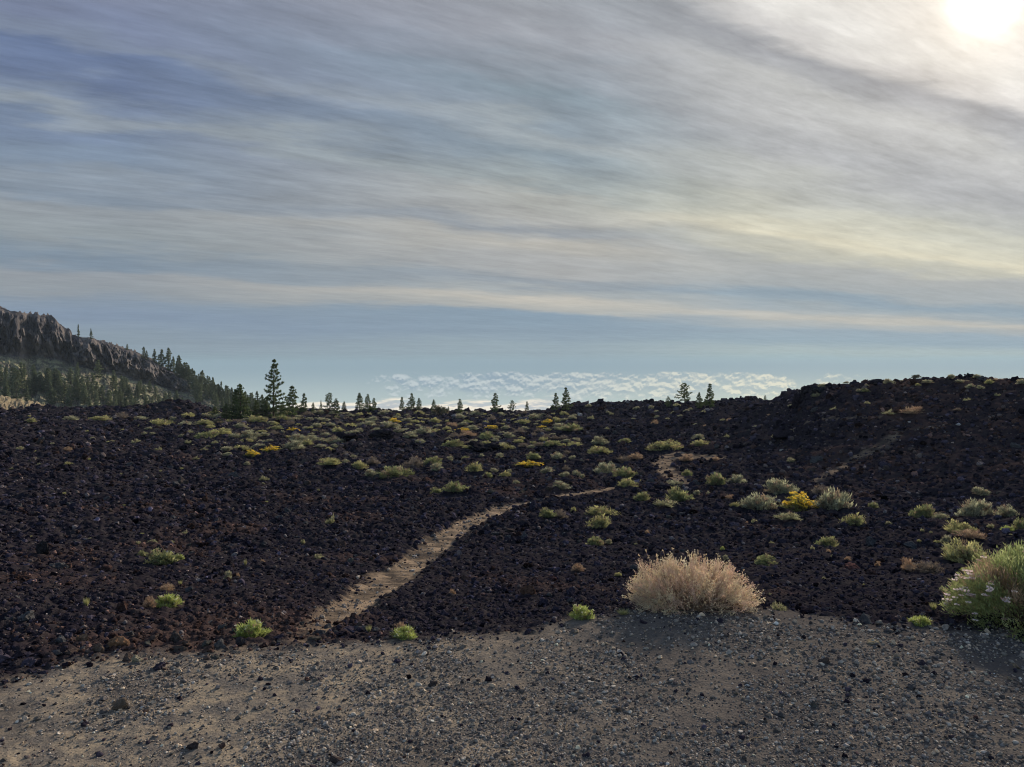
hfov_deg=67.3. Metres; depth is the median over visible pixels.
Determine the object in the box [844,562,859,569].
boulder
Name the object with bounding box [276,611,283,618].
stone
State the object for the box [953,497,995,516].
grey green shrub
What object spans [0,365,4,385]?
pine tree
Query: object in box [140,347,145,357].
pine tree
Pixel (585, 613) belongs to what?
green plant
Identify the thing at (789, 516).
pale plant
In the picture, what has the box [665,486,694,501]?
green shrub
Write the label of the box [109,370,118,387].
pine tree
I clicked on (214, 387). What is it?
pine tree
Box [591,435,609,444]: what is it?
grey green shrub
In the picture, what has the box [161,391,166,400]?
pine tree
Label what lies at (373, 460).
grey dry shrub
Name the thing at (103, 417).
yellow green shrub
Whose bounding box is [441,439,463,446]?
green shrub
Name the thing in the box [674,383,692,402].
pine tree
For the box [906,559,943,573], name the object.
grey dry shrub
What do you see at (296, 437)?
grey green shrub
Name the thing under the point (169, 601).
green plant
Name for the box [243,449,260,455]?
flowering shrub
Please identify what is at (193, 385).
pine tree
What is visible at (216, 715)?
gravel lot
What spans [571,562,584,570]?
dry shrub
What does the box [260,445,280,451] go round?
flowering shrub
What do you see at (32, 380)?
pine tree
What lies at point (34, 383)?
pine tree
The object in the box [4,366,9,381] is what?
pine tree
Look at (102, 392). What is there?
pine tree
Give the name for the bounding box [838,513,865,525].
yellow green shrub
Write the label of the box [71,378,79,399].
pine tree
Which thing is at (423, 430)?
grey green shrub
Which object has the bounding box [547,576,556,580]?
boulder
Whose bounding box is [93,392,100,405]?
pine tree
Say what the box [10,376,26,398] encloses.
pine tree
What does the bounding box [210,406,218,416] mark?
pine tree
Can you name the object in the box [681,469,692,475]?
green shrub
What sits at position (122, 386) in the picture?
pine tree
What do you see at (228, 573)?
grey green shrub
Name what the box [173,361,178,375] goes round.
pine tree
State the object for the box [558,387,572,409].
pine tree
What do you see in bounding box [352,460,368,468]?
yellow green shrub
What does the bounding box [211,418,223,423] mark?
dark shrub
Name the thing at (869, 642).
boulder
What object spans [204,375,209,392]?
pine tree
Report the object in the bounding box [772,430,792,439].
boulder
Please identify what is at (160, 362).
pine tree
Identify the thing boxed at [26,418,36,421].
yellow green shrub
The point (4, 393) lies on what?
pine tree
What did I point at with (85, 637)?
boulder
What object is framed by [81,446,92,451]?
boulder
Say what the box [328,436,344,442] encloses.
grey green shrub
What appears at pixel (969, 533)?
dry shrub
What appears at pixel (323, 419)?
grey green shrub
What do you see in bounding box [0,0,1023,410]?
sky
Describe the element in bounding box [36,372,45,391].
pine tree
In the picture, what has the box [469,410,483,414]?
grey green shrub
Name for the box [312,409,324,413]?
grey green shrub
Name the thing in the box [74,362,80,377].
pine tree
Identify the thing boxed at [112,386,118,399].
pine tree
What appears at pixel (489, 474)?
green shrub
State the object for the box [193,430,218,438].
green shrub
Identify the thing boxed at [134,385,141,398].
pine tree
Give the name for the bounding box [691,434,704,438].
grey green shrub
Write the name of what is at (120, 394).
pine tree
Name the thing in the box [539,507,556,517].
green shrub
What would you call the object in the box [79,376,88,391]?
pine tree
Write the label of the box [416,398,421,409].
pine tree
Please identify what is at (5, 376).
pine tree
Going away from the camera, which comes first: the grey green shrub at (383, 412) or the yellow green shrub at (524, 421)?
the yellow green shrub at (524, 421)
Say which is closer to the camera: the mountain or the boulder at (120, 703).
the boulder at (120, 703)
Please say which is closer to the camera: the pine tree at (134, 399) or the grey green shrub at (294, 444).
the grey green shrub at (294, 444)
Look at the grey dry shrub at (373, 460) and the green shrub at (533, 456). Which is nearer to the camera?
the grey dry shrub at (373, 460)
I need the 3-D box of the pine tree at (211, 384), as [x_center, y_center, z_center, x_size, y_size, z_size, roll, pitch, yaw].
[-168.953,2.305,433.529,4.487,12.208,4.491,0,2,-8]
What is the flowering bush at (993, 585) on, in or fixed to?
on the ground
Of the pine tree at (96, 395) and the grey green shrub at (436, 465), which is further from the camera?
the pine tree at (96, 395)
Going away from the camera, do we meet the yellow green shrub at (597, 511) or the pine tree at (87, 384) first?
the yellow green shrub at (597, 511)
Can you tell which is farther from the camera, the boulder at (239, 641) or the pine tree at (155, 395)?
the pine tree at (155, 395)
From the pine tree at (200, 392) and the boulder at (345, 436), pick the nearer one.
the boulder at (345, 436)
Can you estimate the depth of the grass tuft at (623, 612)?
6.54 m
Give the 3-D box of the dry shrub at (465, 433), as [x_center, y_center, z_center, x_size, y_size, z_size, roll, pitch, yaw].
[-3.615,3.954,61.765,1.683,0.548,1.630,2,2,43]
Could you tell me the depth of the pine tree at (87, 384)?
379.76 m
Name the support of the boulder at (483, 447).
on the ground
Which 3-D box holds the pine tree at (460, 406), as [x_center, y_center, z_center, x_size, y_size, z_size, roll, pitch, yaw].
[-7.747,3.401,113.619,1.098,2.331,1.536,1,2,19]
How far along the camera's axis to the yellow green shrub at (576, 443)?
50.80 m
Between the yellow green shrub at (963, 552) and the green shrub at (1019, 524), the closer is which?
the yellow green shrub at (963, 552)
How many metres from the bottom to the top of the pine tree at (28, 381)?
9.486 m
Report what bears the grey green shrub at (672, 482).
on the ground
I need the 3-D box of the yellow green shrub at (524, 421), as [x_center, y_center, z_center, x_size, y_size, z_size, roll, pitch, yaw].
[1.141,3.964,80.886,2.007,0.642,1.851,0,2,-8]
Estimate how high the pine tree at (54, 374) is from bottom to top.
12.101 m
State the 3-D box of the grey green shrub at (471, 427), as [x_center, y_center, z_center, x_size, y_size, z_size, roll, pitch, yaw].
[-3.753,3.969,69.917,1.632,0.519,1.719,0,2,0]
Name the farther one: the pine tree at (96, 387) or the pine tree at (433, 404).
the pine tree at (96, 387)
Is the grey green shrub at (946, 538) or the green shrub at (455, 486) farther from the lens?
the green shrub at (455, 486)
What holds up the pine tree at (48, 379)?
on the mountain
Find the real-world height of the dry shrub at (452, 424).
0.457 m
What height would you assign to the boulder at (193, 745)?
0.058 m
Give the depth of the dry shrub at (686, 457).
38.48 m
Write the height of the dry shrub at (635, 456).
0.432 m
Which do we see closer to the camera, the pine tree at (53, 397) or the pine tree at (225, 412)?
the pine tree at (225, 412)
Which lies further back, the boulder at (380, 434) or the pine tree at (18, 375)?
the pine tree at (18, 375)
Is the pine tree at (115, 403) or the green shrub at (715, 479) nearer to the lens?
the green shrub at (715, 479)
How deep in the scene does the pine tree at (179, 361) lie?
464.85 m
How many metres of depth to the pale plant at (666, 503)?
23.28 m
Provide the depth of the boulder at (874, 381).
39.88 m
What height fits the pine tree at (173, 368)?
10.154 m
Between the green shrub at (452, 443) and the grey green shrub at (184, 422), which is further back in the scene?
the grey green shrub at (184, 422)
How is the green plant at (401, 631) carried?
on the ground
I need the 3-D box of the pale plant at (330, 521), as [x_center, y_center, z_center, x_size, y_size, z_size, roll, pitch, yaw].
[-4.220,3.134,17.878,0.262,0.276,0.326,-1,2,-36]
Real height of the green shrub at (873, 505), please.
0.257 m
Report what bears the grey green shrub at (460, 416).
on the ground
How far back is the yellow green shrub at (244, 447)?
46.03 m
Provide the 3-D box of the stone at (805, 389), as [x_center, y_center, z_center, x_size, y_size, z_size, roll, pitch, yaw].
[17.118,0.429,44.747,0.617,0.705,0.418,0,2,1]
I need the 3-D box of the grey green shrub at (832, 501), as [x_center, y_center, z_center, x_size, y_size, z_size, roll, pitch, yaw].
[9.251,3.298,22.119,1.118,0.737,1.297,-1,2,-34]
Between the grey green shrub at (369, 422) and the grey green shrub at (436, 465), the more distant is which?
the grey green shrub at (369, 422)
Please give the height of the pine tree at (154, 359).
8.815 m
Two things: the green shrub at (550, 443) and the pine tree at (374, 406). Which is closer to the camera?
the green shrub at (550, 443)
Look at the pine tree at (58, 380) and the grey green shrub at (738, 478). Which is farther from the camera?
the pine tree at (58, 380)
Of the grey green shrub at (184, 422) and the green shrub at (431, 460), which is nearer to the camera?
the green shrub at (431, 460)
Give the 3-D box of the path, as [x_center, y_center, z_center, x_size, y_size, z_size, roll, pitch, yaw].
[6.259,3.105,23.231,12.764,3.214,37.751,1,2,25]
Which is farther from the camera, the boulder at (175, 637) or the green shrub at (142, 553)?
the green shrub at (142, 553)
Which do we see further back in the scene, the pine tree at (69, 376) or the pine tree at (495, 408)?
the pine tree at (69, 376)
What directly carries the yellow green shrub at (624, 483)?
on the ground
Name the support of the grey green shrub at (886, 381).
on the ground
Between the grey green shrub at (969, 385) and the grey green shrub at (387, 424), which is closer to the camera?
the grey green shrub at (969, 385)
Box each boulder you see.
[35,540,48,554]
[76,633,88,640]
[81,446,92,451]
[107,635,129,647]
[111,698,128,709]
[170,630,183,642]
[186,741,198,749]
[234,637,246,646]
[336,432,362,442]
[368,430,394,438]
[468,440,503,451]
[520,585,535,594]
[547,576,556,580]
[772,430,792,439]
[791,392,804,408]
[811,386,824,393]
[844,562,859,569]
[867,638,879,644]
[870,379,883,385]
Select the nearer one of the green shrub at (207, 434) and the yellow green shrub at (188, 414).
the green shrub at (207, 434)
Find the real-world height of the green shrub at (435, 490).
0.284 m
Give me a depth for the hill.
237.21 m
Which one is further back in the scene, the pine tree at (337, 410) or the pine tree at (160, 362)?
the pine tree at (160, 362)
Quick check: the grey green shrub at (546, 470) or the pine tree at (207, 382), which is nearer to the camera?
the grey green shrub at (546, 470)
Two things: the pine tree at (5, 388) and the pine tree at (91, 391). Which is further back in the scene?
the pine tree at (91, 391)
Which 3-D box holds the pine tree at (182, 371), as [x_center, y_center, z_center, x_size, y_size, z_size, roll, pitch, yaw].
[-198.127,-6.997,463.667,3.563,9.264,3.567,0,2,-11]
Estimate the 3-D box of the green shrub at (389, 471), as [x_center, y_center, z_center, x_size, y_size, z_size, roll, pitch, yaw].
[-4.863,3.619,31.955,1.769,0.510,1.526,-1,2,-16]
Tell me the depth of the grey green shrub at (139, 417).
85.33 m
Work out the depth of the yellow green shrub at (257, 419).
86.17 m
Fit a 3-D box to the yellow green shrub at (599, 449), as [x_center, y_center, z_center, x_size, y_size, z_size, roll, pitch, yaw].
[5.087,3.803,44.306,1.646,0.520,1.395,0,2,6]
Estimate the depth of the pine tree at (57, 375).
377.57 m
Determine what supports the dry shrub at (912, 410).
on the ground
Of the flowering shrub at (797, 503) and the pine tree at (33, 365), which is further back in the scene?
the pine tree at (33, 365)
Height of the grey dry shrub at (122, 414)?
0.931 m
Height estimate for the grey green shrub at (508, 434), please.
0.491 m
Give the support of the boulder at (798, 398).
on the ground
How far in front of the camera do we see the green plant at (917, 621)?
6.37 m
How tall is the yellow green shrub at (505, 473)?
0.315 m
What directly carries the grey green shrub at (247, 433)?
on the ground
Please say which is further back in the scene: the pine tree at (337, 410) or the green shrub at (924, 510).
the pine tree at (337, 410)
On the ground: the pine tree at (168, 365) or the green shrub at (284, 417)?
the green shrub at (284, 417)
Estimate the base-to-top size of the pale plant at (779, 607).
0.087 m
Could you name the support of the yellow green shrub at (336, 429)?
on the ground
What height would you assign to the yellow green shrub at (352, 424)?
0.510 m
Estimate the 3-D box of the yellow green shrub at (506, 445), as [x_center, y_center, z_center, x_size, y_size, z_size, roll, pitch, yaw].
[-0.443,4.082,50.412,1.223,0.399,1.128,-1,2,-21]
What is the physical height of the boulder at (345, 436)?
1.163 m
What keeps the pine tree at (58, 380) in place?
on the mountain
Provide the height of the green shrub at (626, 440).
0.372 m
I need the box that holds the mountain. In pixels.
[0,306,233,409]
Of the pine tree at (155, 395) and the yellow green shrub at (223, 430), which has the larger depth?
the pine tree at (155, 395)
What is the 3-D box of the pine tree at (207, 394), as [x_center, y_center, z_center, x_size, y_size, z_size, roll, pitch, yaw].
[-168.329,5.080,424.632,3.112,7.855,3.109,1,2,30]
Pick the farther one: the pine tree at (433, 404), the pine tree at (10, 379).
the pine tree at (10, 379)
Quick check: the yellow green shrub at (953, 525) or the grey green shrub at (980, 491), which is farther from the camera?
the grey green shrub at (980, 491)
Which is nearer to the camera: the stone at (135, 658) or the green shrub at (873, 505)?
the stone at (135, 658)
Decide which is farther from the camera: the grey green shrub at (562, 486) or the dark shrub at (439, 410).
the dark shrub at (439, 410)
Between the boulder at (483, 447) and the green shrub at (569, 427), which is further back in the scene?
the green shrub at (569, 427)
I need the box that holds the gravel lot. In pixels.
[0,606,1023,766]
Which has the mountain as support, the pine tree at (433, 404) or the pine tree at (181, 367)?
the pine tree at (181, 367)
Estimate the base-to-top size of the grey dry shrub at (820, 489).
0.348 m
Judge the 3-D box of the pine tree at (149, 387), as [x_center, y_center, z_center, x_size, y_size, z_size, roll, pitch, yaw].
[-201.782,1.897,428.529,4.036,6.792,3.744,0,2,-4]
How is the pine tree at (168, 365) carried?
on the mountain
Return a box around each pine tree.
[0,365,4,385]
[0,384,10,396]
[2,382,12,398]
[3,373,10,388]
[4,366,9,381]
[9,366,13,386]
[9,367,22,390]
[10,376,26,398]
[11,370,25,391]
[16,362,26,385]
[23,377,32,394]
[24,385,30,401]
[29,364,38,378]
[30,371,38,393]
[30,371,43,392]
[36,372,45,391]
[38,370,55,393]
[44,384,59,404]
[51,368,57,387]
[54,370,63,389]
[54,375,62,391]
[57,381,71,403]
[64,368,73,389]
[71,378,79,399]
[73,382,82,400]
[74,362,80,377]
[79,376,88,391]
[79,385,91,404]
[85,377,90,390]
[88,374,98,386]
[88,383,94,398]
[90,360,104,377]
[93,381,99,396]
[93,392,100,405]
[98,385,105,400]
[103,390,112,405]
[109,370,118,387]
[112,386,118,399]
[112,396,117,405]
[116,388,123,405]
[119,378,127,395]
[125,385,132,397]
[132,396,140,404]
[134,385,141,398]
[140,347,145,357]
[140,385,148,397]
[143,396,147,404]
[146,381,152,391]
[152,349,157,362]
[153,385,157,398]
[155,349,165,366]
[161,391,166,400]
[164,348,174,369]
[171,356,175,371]
[172,390,179,399]
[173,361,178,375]
[177,356,181,376]
[177,363,185,377]
[181,365,185,378]
[188,368,193,385]
[190,370,198,388]
[190,377,195,392]
[191,379,197,396]
[196,383,204,401]
[203,386,209,398]
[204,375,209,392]
[209,377,213,395]
[209,383,217,396]
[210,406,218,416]
[213,397,219,409]
[216,384,220,399]
[217,381,223,400]
[221,403,231,418]
[229,384,251,418]
[251,400,261,416]
[259,359,289,417]
[260,404,269,415]
[284,386,302,415]
[299,393,308,411]
[323,392,334,410]
[331,399,339,413]
[355,393,363,410]
[364,394,371,411]
[370,398,376,410]
[399,397,404,409]
[405,393,417,409]
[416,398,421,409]
[431,399,435,410]
[455,399,463,413]
[490,393,500,411]
[507,400,515,410]
[551,393,559,409]
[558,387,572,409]
[664,396,671,405]
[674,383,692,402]
[695,392,703,407]
[703,384,714,407]
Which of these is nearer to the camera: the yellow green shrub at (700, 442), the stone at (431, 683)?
the stone at (431, 683)
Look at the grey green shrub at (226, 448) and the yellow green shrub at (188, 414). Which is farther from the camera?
the yellow green shrub at (188, 414)
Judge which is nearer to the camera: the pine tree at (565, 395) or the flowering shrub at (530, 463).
the flowering shrub at (530, 463)
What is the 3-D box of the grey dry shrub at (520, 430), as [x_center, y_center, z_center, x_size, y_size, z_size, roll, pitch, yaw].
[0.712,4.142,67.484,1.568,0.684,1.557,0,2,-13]
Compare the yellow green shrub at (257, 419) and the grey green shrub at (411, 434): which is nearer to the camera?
the grey green shrub at (411, 434)
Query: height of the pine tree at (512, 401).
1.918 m
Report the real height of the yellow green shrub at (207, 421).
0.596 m
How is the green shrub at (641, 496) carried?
on the ground
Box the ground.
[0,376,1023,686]
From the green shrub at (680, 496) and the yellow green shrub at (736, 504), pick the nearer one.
the yellow green shrub at (736, 504)
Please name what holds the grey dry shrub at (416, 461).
on the ground
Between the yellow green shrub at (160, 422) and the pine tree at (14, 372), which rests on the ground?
the yellow green shrub at (160, 422)
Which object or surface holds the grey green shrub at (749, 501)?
on the ground
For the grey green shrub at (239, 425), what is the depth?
73.67 m
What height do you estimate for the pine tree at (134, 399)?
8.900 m
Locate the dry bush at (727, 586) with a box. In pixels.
[622,548,765,616]
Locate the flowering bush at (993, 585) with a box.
[937,540,1023,641]
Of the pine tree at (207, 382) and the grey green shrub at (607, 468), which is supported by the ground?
the grey green shrub at (607, 468)
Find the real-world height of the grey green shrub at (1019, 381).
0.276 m
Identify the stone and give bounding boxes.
[92,644,103,652]
[131,655,141,662]
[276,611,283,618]
[428,681,437,686]
[800,385,810,394]
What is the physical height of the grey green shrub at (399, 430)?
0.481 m
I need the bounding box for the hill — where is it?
[0,395,44,409]
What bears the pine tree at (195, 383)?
on the mountain
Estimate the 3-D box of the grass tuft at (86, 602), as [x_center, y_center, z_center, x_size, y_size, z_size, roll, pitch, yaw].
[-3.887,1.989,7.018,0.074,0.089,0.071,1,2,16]
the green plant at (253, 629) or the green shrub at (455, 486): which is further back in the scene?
the green shrub at (455, 486)
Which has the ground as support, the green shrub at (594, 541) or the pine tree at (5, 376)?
the green shrub at (594, 541)
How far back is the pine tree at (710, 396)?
69.73 m
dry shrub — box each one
[113,412,130,417]
[142,596,157,608]
[160,582,174,590]
[366,456,380,463]
[394,622,404,628]
[402,456,424,466]
[446,422,457,426]
[459,430,475,435]
[512,428,527,432]
[556,509,568,518]
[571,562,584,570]
[617,455,631,462]
[628,453,642,458]
[679,453,692,460]
[811,484,835,493]
[899,405,925,413]
[901,557,914,571]
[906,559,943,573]
[951,528,987,539]
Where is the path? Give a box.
[294,417,928,642]
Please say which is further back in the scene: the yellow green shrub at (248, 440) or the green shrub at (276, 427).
the green shrub at (276, 427)
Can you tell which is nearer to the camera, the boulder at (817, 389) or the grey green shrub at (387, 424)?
the boulder at (817, 389)
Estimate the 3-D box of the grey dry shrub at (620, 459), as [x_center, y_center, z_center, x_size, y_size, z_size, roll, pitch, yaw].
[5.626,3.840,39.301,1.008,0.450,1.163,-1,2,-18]
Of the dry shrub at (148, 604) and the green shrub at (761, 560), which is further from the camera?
the green shrub at (761, 560)
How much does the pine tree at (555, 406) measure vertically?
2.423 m
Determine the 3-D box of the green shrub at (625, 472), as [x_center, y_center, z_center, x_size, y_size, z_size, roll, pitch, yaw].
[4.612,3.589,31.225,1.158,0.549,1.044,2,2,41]
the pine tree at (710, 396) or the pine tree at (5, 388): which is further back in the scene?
the pine tree at (5, 388)
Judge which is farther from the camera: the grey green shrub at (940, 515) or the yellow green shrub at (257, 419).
the yellow green shrub at (257, 419)
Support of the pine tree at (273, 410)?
on the ground
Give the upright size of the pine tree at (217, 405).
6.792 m
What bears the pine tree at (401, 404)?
on the ground
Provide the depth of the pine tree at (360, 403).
118.50 m
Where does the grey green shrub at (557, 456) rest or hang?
on the ground
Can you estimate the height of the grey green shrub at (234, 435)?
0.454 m
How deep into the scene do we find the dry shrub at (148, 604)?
7.34 m
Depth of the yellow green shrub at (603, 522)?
17.77 m
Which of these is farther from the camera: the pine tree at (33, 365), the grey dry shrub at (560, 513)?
the pine tree at (33, 365)
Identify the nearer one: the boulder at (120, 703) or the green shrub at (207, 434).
the boulder at (120, 703)
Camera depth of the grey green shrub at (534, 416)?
87.93 m
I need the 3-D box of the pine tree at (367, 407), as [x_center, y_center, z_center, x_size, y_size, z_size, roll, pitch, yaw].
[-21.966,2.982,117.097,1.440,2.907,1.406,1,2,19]
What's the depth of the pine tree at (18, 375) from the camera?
362.77 m
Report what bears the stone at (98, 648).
on the ground
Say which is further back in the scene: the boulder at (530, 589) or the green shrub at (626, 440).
the green shrub at (626, 440)
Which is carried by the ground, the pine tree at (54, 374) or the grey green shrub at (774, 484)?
the grey green shrub at (774, 484)
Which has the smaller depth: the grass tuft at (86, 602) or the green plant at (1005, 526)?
the grass tuft at (86, 602)
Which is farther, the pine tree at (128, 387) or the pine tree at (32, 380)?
the pine tree at (128, 387)
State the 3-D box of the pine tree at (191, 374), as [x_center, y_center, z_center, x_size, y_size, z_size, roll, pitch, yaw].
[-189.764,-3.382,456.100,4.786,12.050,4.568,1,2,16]
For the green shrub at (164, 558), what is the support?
on the ground
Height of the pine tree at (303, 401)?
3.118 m
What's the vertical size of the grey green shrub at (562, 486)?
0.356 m
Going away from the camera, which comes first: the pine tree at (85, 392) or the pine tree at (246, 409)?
the pine tree at (246, 409)
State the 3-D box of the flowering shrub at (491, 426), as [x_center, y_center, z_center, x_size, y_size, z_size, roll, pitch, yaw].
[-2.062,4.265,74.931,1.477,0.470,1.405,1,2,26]
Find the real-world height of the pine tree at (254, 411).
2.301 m
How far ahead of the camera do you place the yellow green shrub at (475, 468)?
34.69 m
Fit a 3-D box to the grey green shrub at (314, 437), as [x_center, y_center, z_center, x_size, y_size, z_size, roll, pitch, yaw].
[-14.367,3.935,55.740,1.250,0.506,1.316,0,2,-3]
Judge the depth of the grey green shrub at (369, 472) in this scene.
31.81 m
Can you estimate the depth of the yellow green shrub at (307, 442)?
50.60 m
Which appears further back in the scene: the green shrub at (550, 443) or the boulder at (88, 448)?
the green shrub at (550, 443)
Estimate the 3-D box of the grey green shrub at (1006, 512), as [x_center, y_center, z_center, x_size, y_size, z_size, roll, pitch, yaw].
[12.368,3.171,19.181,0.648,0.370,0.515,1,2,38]
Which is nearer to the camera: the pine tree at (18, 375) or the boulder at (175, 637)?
the boulder at (175, 637)
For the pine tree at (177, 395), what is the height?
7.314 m
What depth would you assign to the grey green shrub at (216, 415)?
90.56 m
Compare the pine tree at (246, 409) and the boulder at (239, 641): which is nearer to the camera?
the boulder at (239, 641)
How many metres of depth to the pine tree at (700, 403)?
73.14 m
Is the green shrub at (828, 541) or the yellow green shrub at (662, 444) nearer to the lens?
the green shrub at (828, 541)
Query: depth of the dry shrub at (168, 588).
8.75 m
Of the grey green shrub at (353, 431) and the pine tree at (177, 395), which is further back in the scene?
the pine tree at (177, 395)
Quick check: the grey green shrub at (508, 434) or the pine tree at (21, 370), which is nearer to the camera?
the grey green shrub at (508, 434)
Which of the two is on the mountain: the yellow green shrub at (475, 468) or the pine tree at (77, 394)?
the pine tree at (77, 394)
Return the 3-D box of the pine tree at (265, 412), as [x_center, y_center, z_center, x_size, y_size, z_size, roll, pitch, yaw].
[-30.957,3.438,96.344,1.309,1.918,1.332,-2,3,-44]
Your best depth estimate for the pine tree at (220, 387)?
429.26 m
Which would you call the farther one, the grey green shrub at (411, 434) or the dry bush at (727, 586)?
the grey green shrub at (411, 434)
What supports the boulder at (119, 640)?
on the ground
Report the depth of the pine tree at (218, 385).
428.43 m
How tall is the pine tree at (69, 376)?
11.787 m
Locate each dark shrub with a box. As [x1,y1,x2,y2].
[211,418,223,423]
[431,405,449,415]
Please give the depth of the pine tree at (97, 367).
415.73 m
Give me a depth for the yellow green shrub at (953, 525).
16.35 m
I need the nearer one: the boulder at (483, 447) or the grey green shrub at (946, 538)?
the grey green shrub at (946, 538)
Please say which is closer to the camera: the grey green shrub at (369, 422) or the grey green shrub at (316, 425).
the grey green shrub at (316, 425)
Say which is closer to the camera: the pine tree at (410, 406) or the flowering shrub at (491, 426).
the flowering shrub at (491, 426)
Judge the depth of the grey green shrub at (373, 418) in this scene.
87.45 m
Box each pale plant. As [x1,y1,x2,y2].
[325,514,334,523]
[652,499,679,506]
[770,601,786,610]
[773,511,802,519]
[880,409,893,414]
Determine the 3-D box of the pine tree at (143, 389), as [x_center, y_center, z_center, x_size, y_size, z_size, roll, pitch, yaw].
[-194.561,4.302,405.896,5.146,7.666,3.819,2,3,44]
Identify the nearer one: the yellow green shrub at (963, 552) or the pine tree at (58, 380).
the yellow green shrub at (963, 552)
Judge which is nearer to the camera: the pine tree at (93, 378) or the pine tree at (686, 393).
the pine tree at (686, 393)
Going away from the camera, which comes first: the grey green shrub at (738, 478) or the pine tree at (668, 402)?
the grey green shrub at (738, 478)
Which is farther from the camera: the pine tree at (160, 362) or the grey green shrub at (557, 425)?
the pine tree at (160, 362)
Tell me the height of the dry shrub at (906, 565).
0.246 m
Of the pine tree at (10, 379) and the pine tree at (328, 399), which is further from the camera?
the pine tree at (10, 379)
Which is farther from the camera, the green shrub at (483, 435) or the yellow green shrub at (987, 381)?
the green shrub at (483, 435)
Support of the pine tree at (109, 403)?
on the mountain
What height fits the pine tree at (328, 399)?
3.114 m
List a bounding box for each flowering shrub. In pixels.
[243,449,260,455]
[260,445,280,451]
[389,418,401,422]
[484,425,496,428]
[512,461,543,467]
[542,419,552,423]
[778,491,823,511]
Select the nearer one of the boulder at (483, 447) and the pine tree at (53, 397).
the boulder at (483, 447)
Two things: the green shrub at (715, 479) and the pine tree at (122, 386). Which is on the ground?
the green shrub at (715, 479)
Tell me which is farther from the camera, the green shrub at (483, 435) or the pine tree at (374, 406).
the pine tree at (374, 406)
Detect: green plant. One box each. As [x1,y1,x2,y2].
[156,590,184,607]
[233,617,272,637]
[390,624,417,639]
[569,603,594,620]
[907,615,932,626]
[1000,525,1013,530]
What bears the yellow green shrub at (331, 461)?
on the ground
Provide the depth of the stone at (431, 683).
5.17 m
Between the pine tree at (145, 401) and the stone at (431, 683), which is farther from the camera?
the pine tree at (145, 401)
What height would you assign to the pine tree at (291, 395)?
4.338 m
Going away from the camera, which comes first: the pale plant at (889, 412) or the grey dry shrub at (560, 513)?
the grey dry shrub at (560, 513)
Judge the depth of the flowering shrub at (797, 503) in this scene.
22.37 m
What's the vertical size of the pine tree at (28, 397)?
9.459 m
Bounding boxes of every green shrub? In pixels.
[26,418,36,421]
[64,415,79,419]
[88,415,111,419]
[133,416,148,419]
[137,550,147,555]
[144,547,180,564]
[150,418,173,425]
[178,420,192,425]
[181,412,194,416]
[193,419,213,424]
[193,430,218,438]
[209,412,222,418]
[211,427,231,433]
[220,446,232,450]
[223,570,231,578]
[228,432,239,437]
[233,422,247,427]
[234,445,251,450]
[240,438,253,441]
[241,429,257,437]
[247,415,267,421]
[271,425,283,428]
[272,414,290,419]
[280,439,304,449]
[288,434,311,440]
[302,439,312,444]
[306,435,319,440]
[311,423,322,427]
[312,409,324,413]
[316,457,341,464]
[317,417,329,420]
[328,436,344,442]
[332,426,343,431]
[345,423,356,426]
[346,429,359,433]
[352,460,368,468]
[356,420,375,425]
[364,468,377,475]
[365,416,377,420]
[375,465,414,478]
[378,409,390,414]
[380,421,400,427]
[393,427,405,431]
[403,431,417,437]
[413,426,434,433]
[422,456,442,464]
[429,418,441,421]
[429,487,442,493]
[430,462,442,470]
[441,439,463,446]
[442,480,468,492]
[455,414,466,418]
[464,425,478,429]
[465,462,482,471]
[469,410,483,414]
[477,431,493,439]
[482,471,492,477]
[497,471,510,476]
[500,443,514,449]
[502,431,515,437]
[515,418,531,423]
[526,452,540,459]
[528,414,543,418]
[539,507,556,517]
[540,466,553,472]
[544,440,561,445]
[550,451,563,458]
[551,423,565,429]
[552,480,572,489]
[557,422,582,430]
[559,472,568,476]
[567,441,582,445]
[584,505,619,516]
[585,513,610,528]
[586,535,604,545]
[587,445,612,453]
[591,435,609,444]
[592,461,618,473]
[611,465,637,478]
[617,477,638,486]
[618,438,631,442]
[633,491,650,500]
[645,439,683,450]
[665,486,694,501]
[667,479,683,485]
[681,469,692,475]
[690,440,708,445]
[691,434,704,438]
[706,472,727,484]
[726,474,746,482]
[730,501,739,506]
[738,492,778,509]
[754,553,777,565]
[761,477,799,494]
[813,486,859,510]
[813,536,838,547]
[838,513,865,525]
[868,501,877,507]
[883,378,895,383]
[908,503,936,517]
[932,512,949,518]
[940,537,992,563]
[941,535,951,542]
[942,519,977,533]
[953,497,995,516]
[965,383,975,387]
[971,486,989,495]
[984,379,994,383]
[992,504,1019,516]
[1011,516,1023,530]
[1015,378,1023,383]
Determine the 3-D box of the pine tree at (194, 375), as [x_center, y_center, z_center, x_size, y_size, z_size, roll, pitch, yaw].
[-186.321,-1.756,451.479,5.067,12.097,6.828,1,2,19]
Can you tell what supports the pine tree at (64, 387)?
on the mountain
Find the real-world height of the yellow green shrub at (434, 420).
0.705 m
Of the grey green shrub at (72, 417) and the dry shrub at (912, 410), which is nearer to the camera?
the dry shrub at (912, 410)
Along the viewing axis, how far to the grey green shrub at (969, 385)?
35.11 m
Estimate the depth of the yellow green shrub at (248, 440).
53.89 m
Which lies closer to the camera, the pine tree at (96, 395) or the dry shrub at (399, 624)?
the dry shrub at (399, 624)
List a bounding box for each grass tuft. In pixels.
[83,597,89,605]
[618,608,629,614]

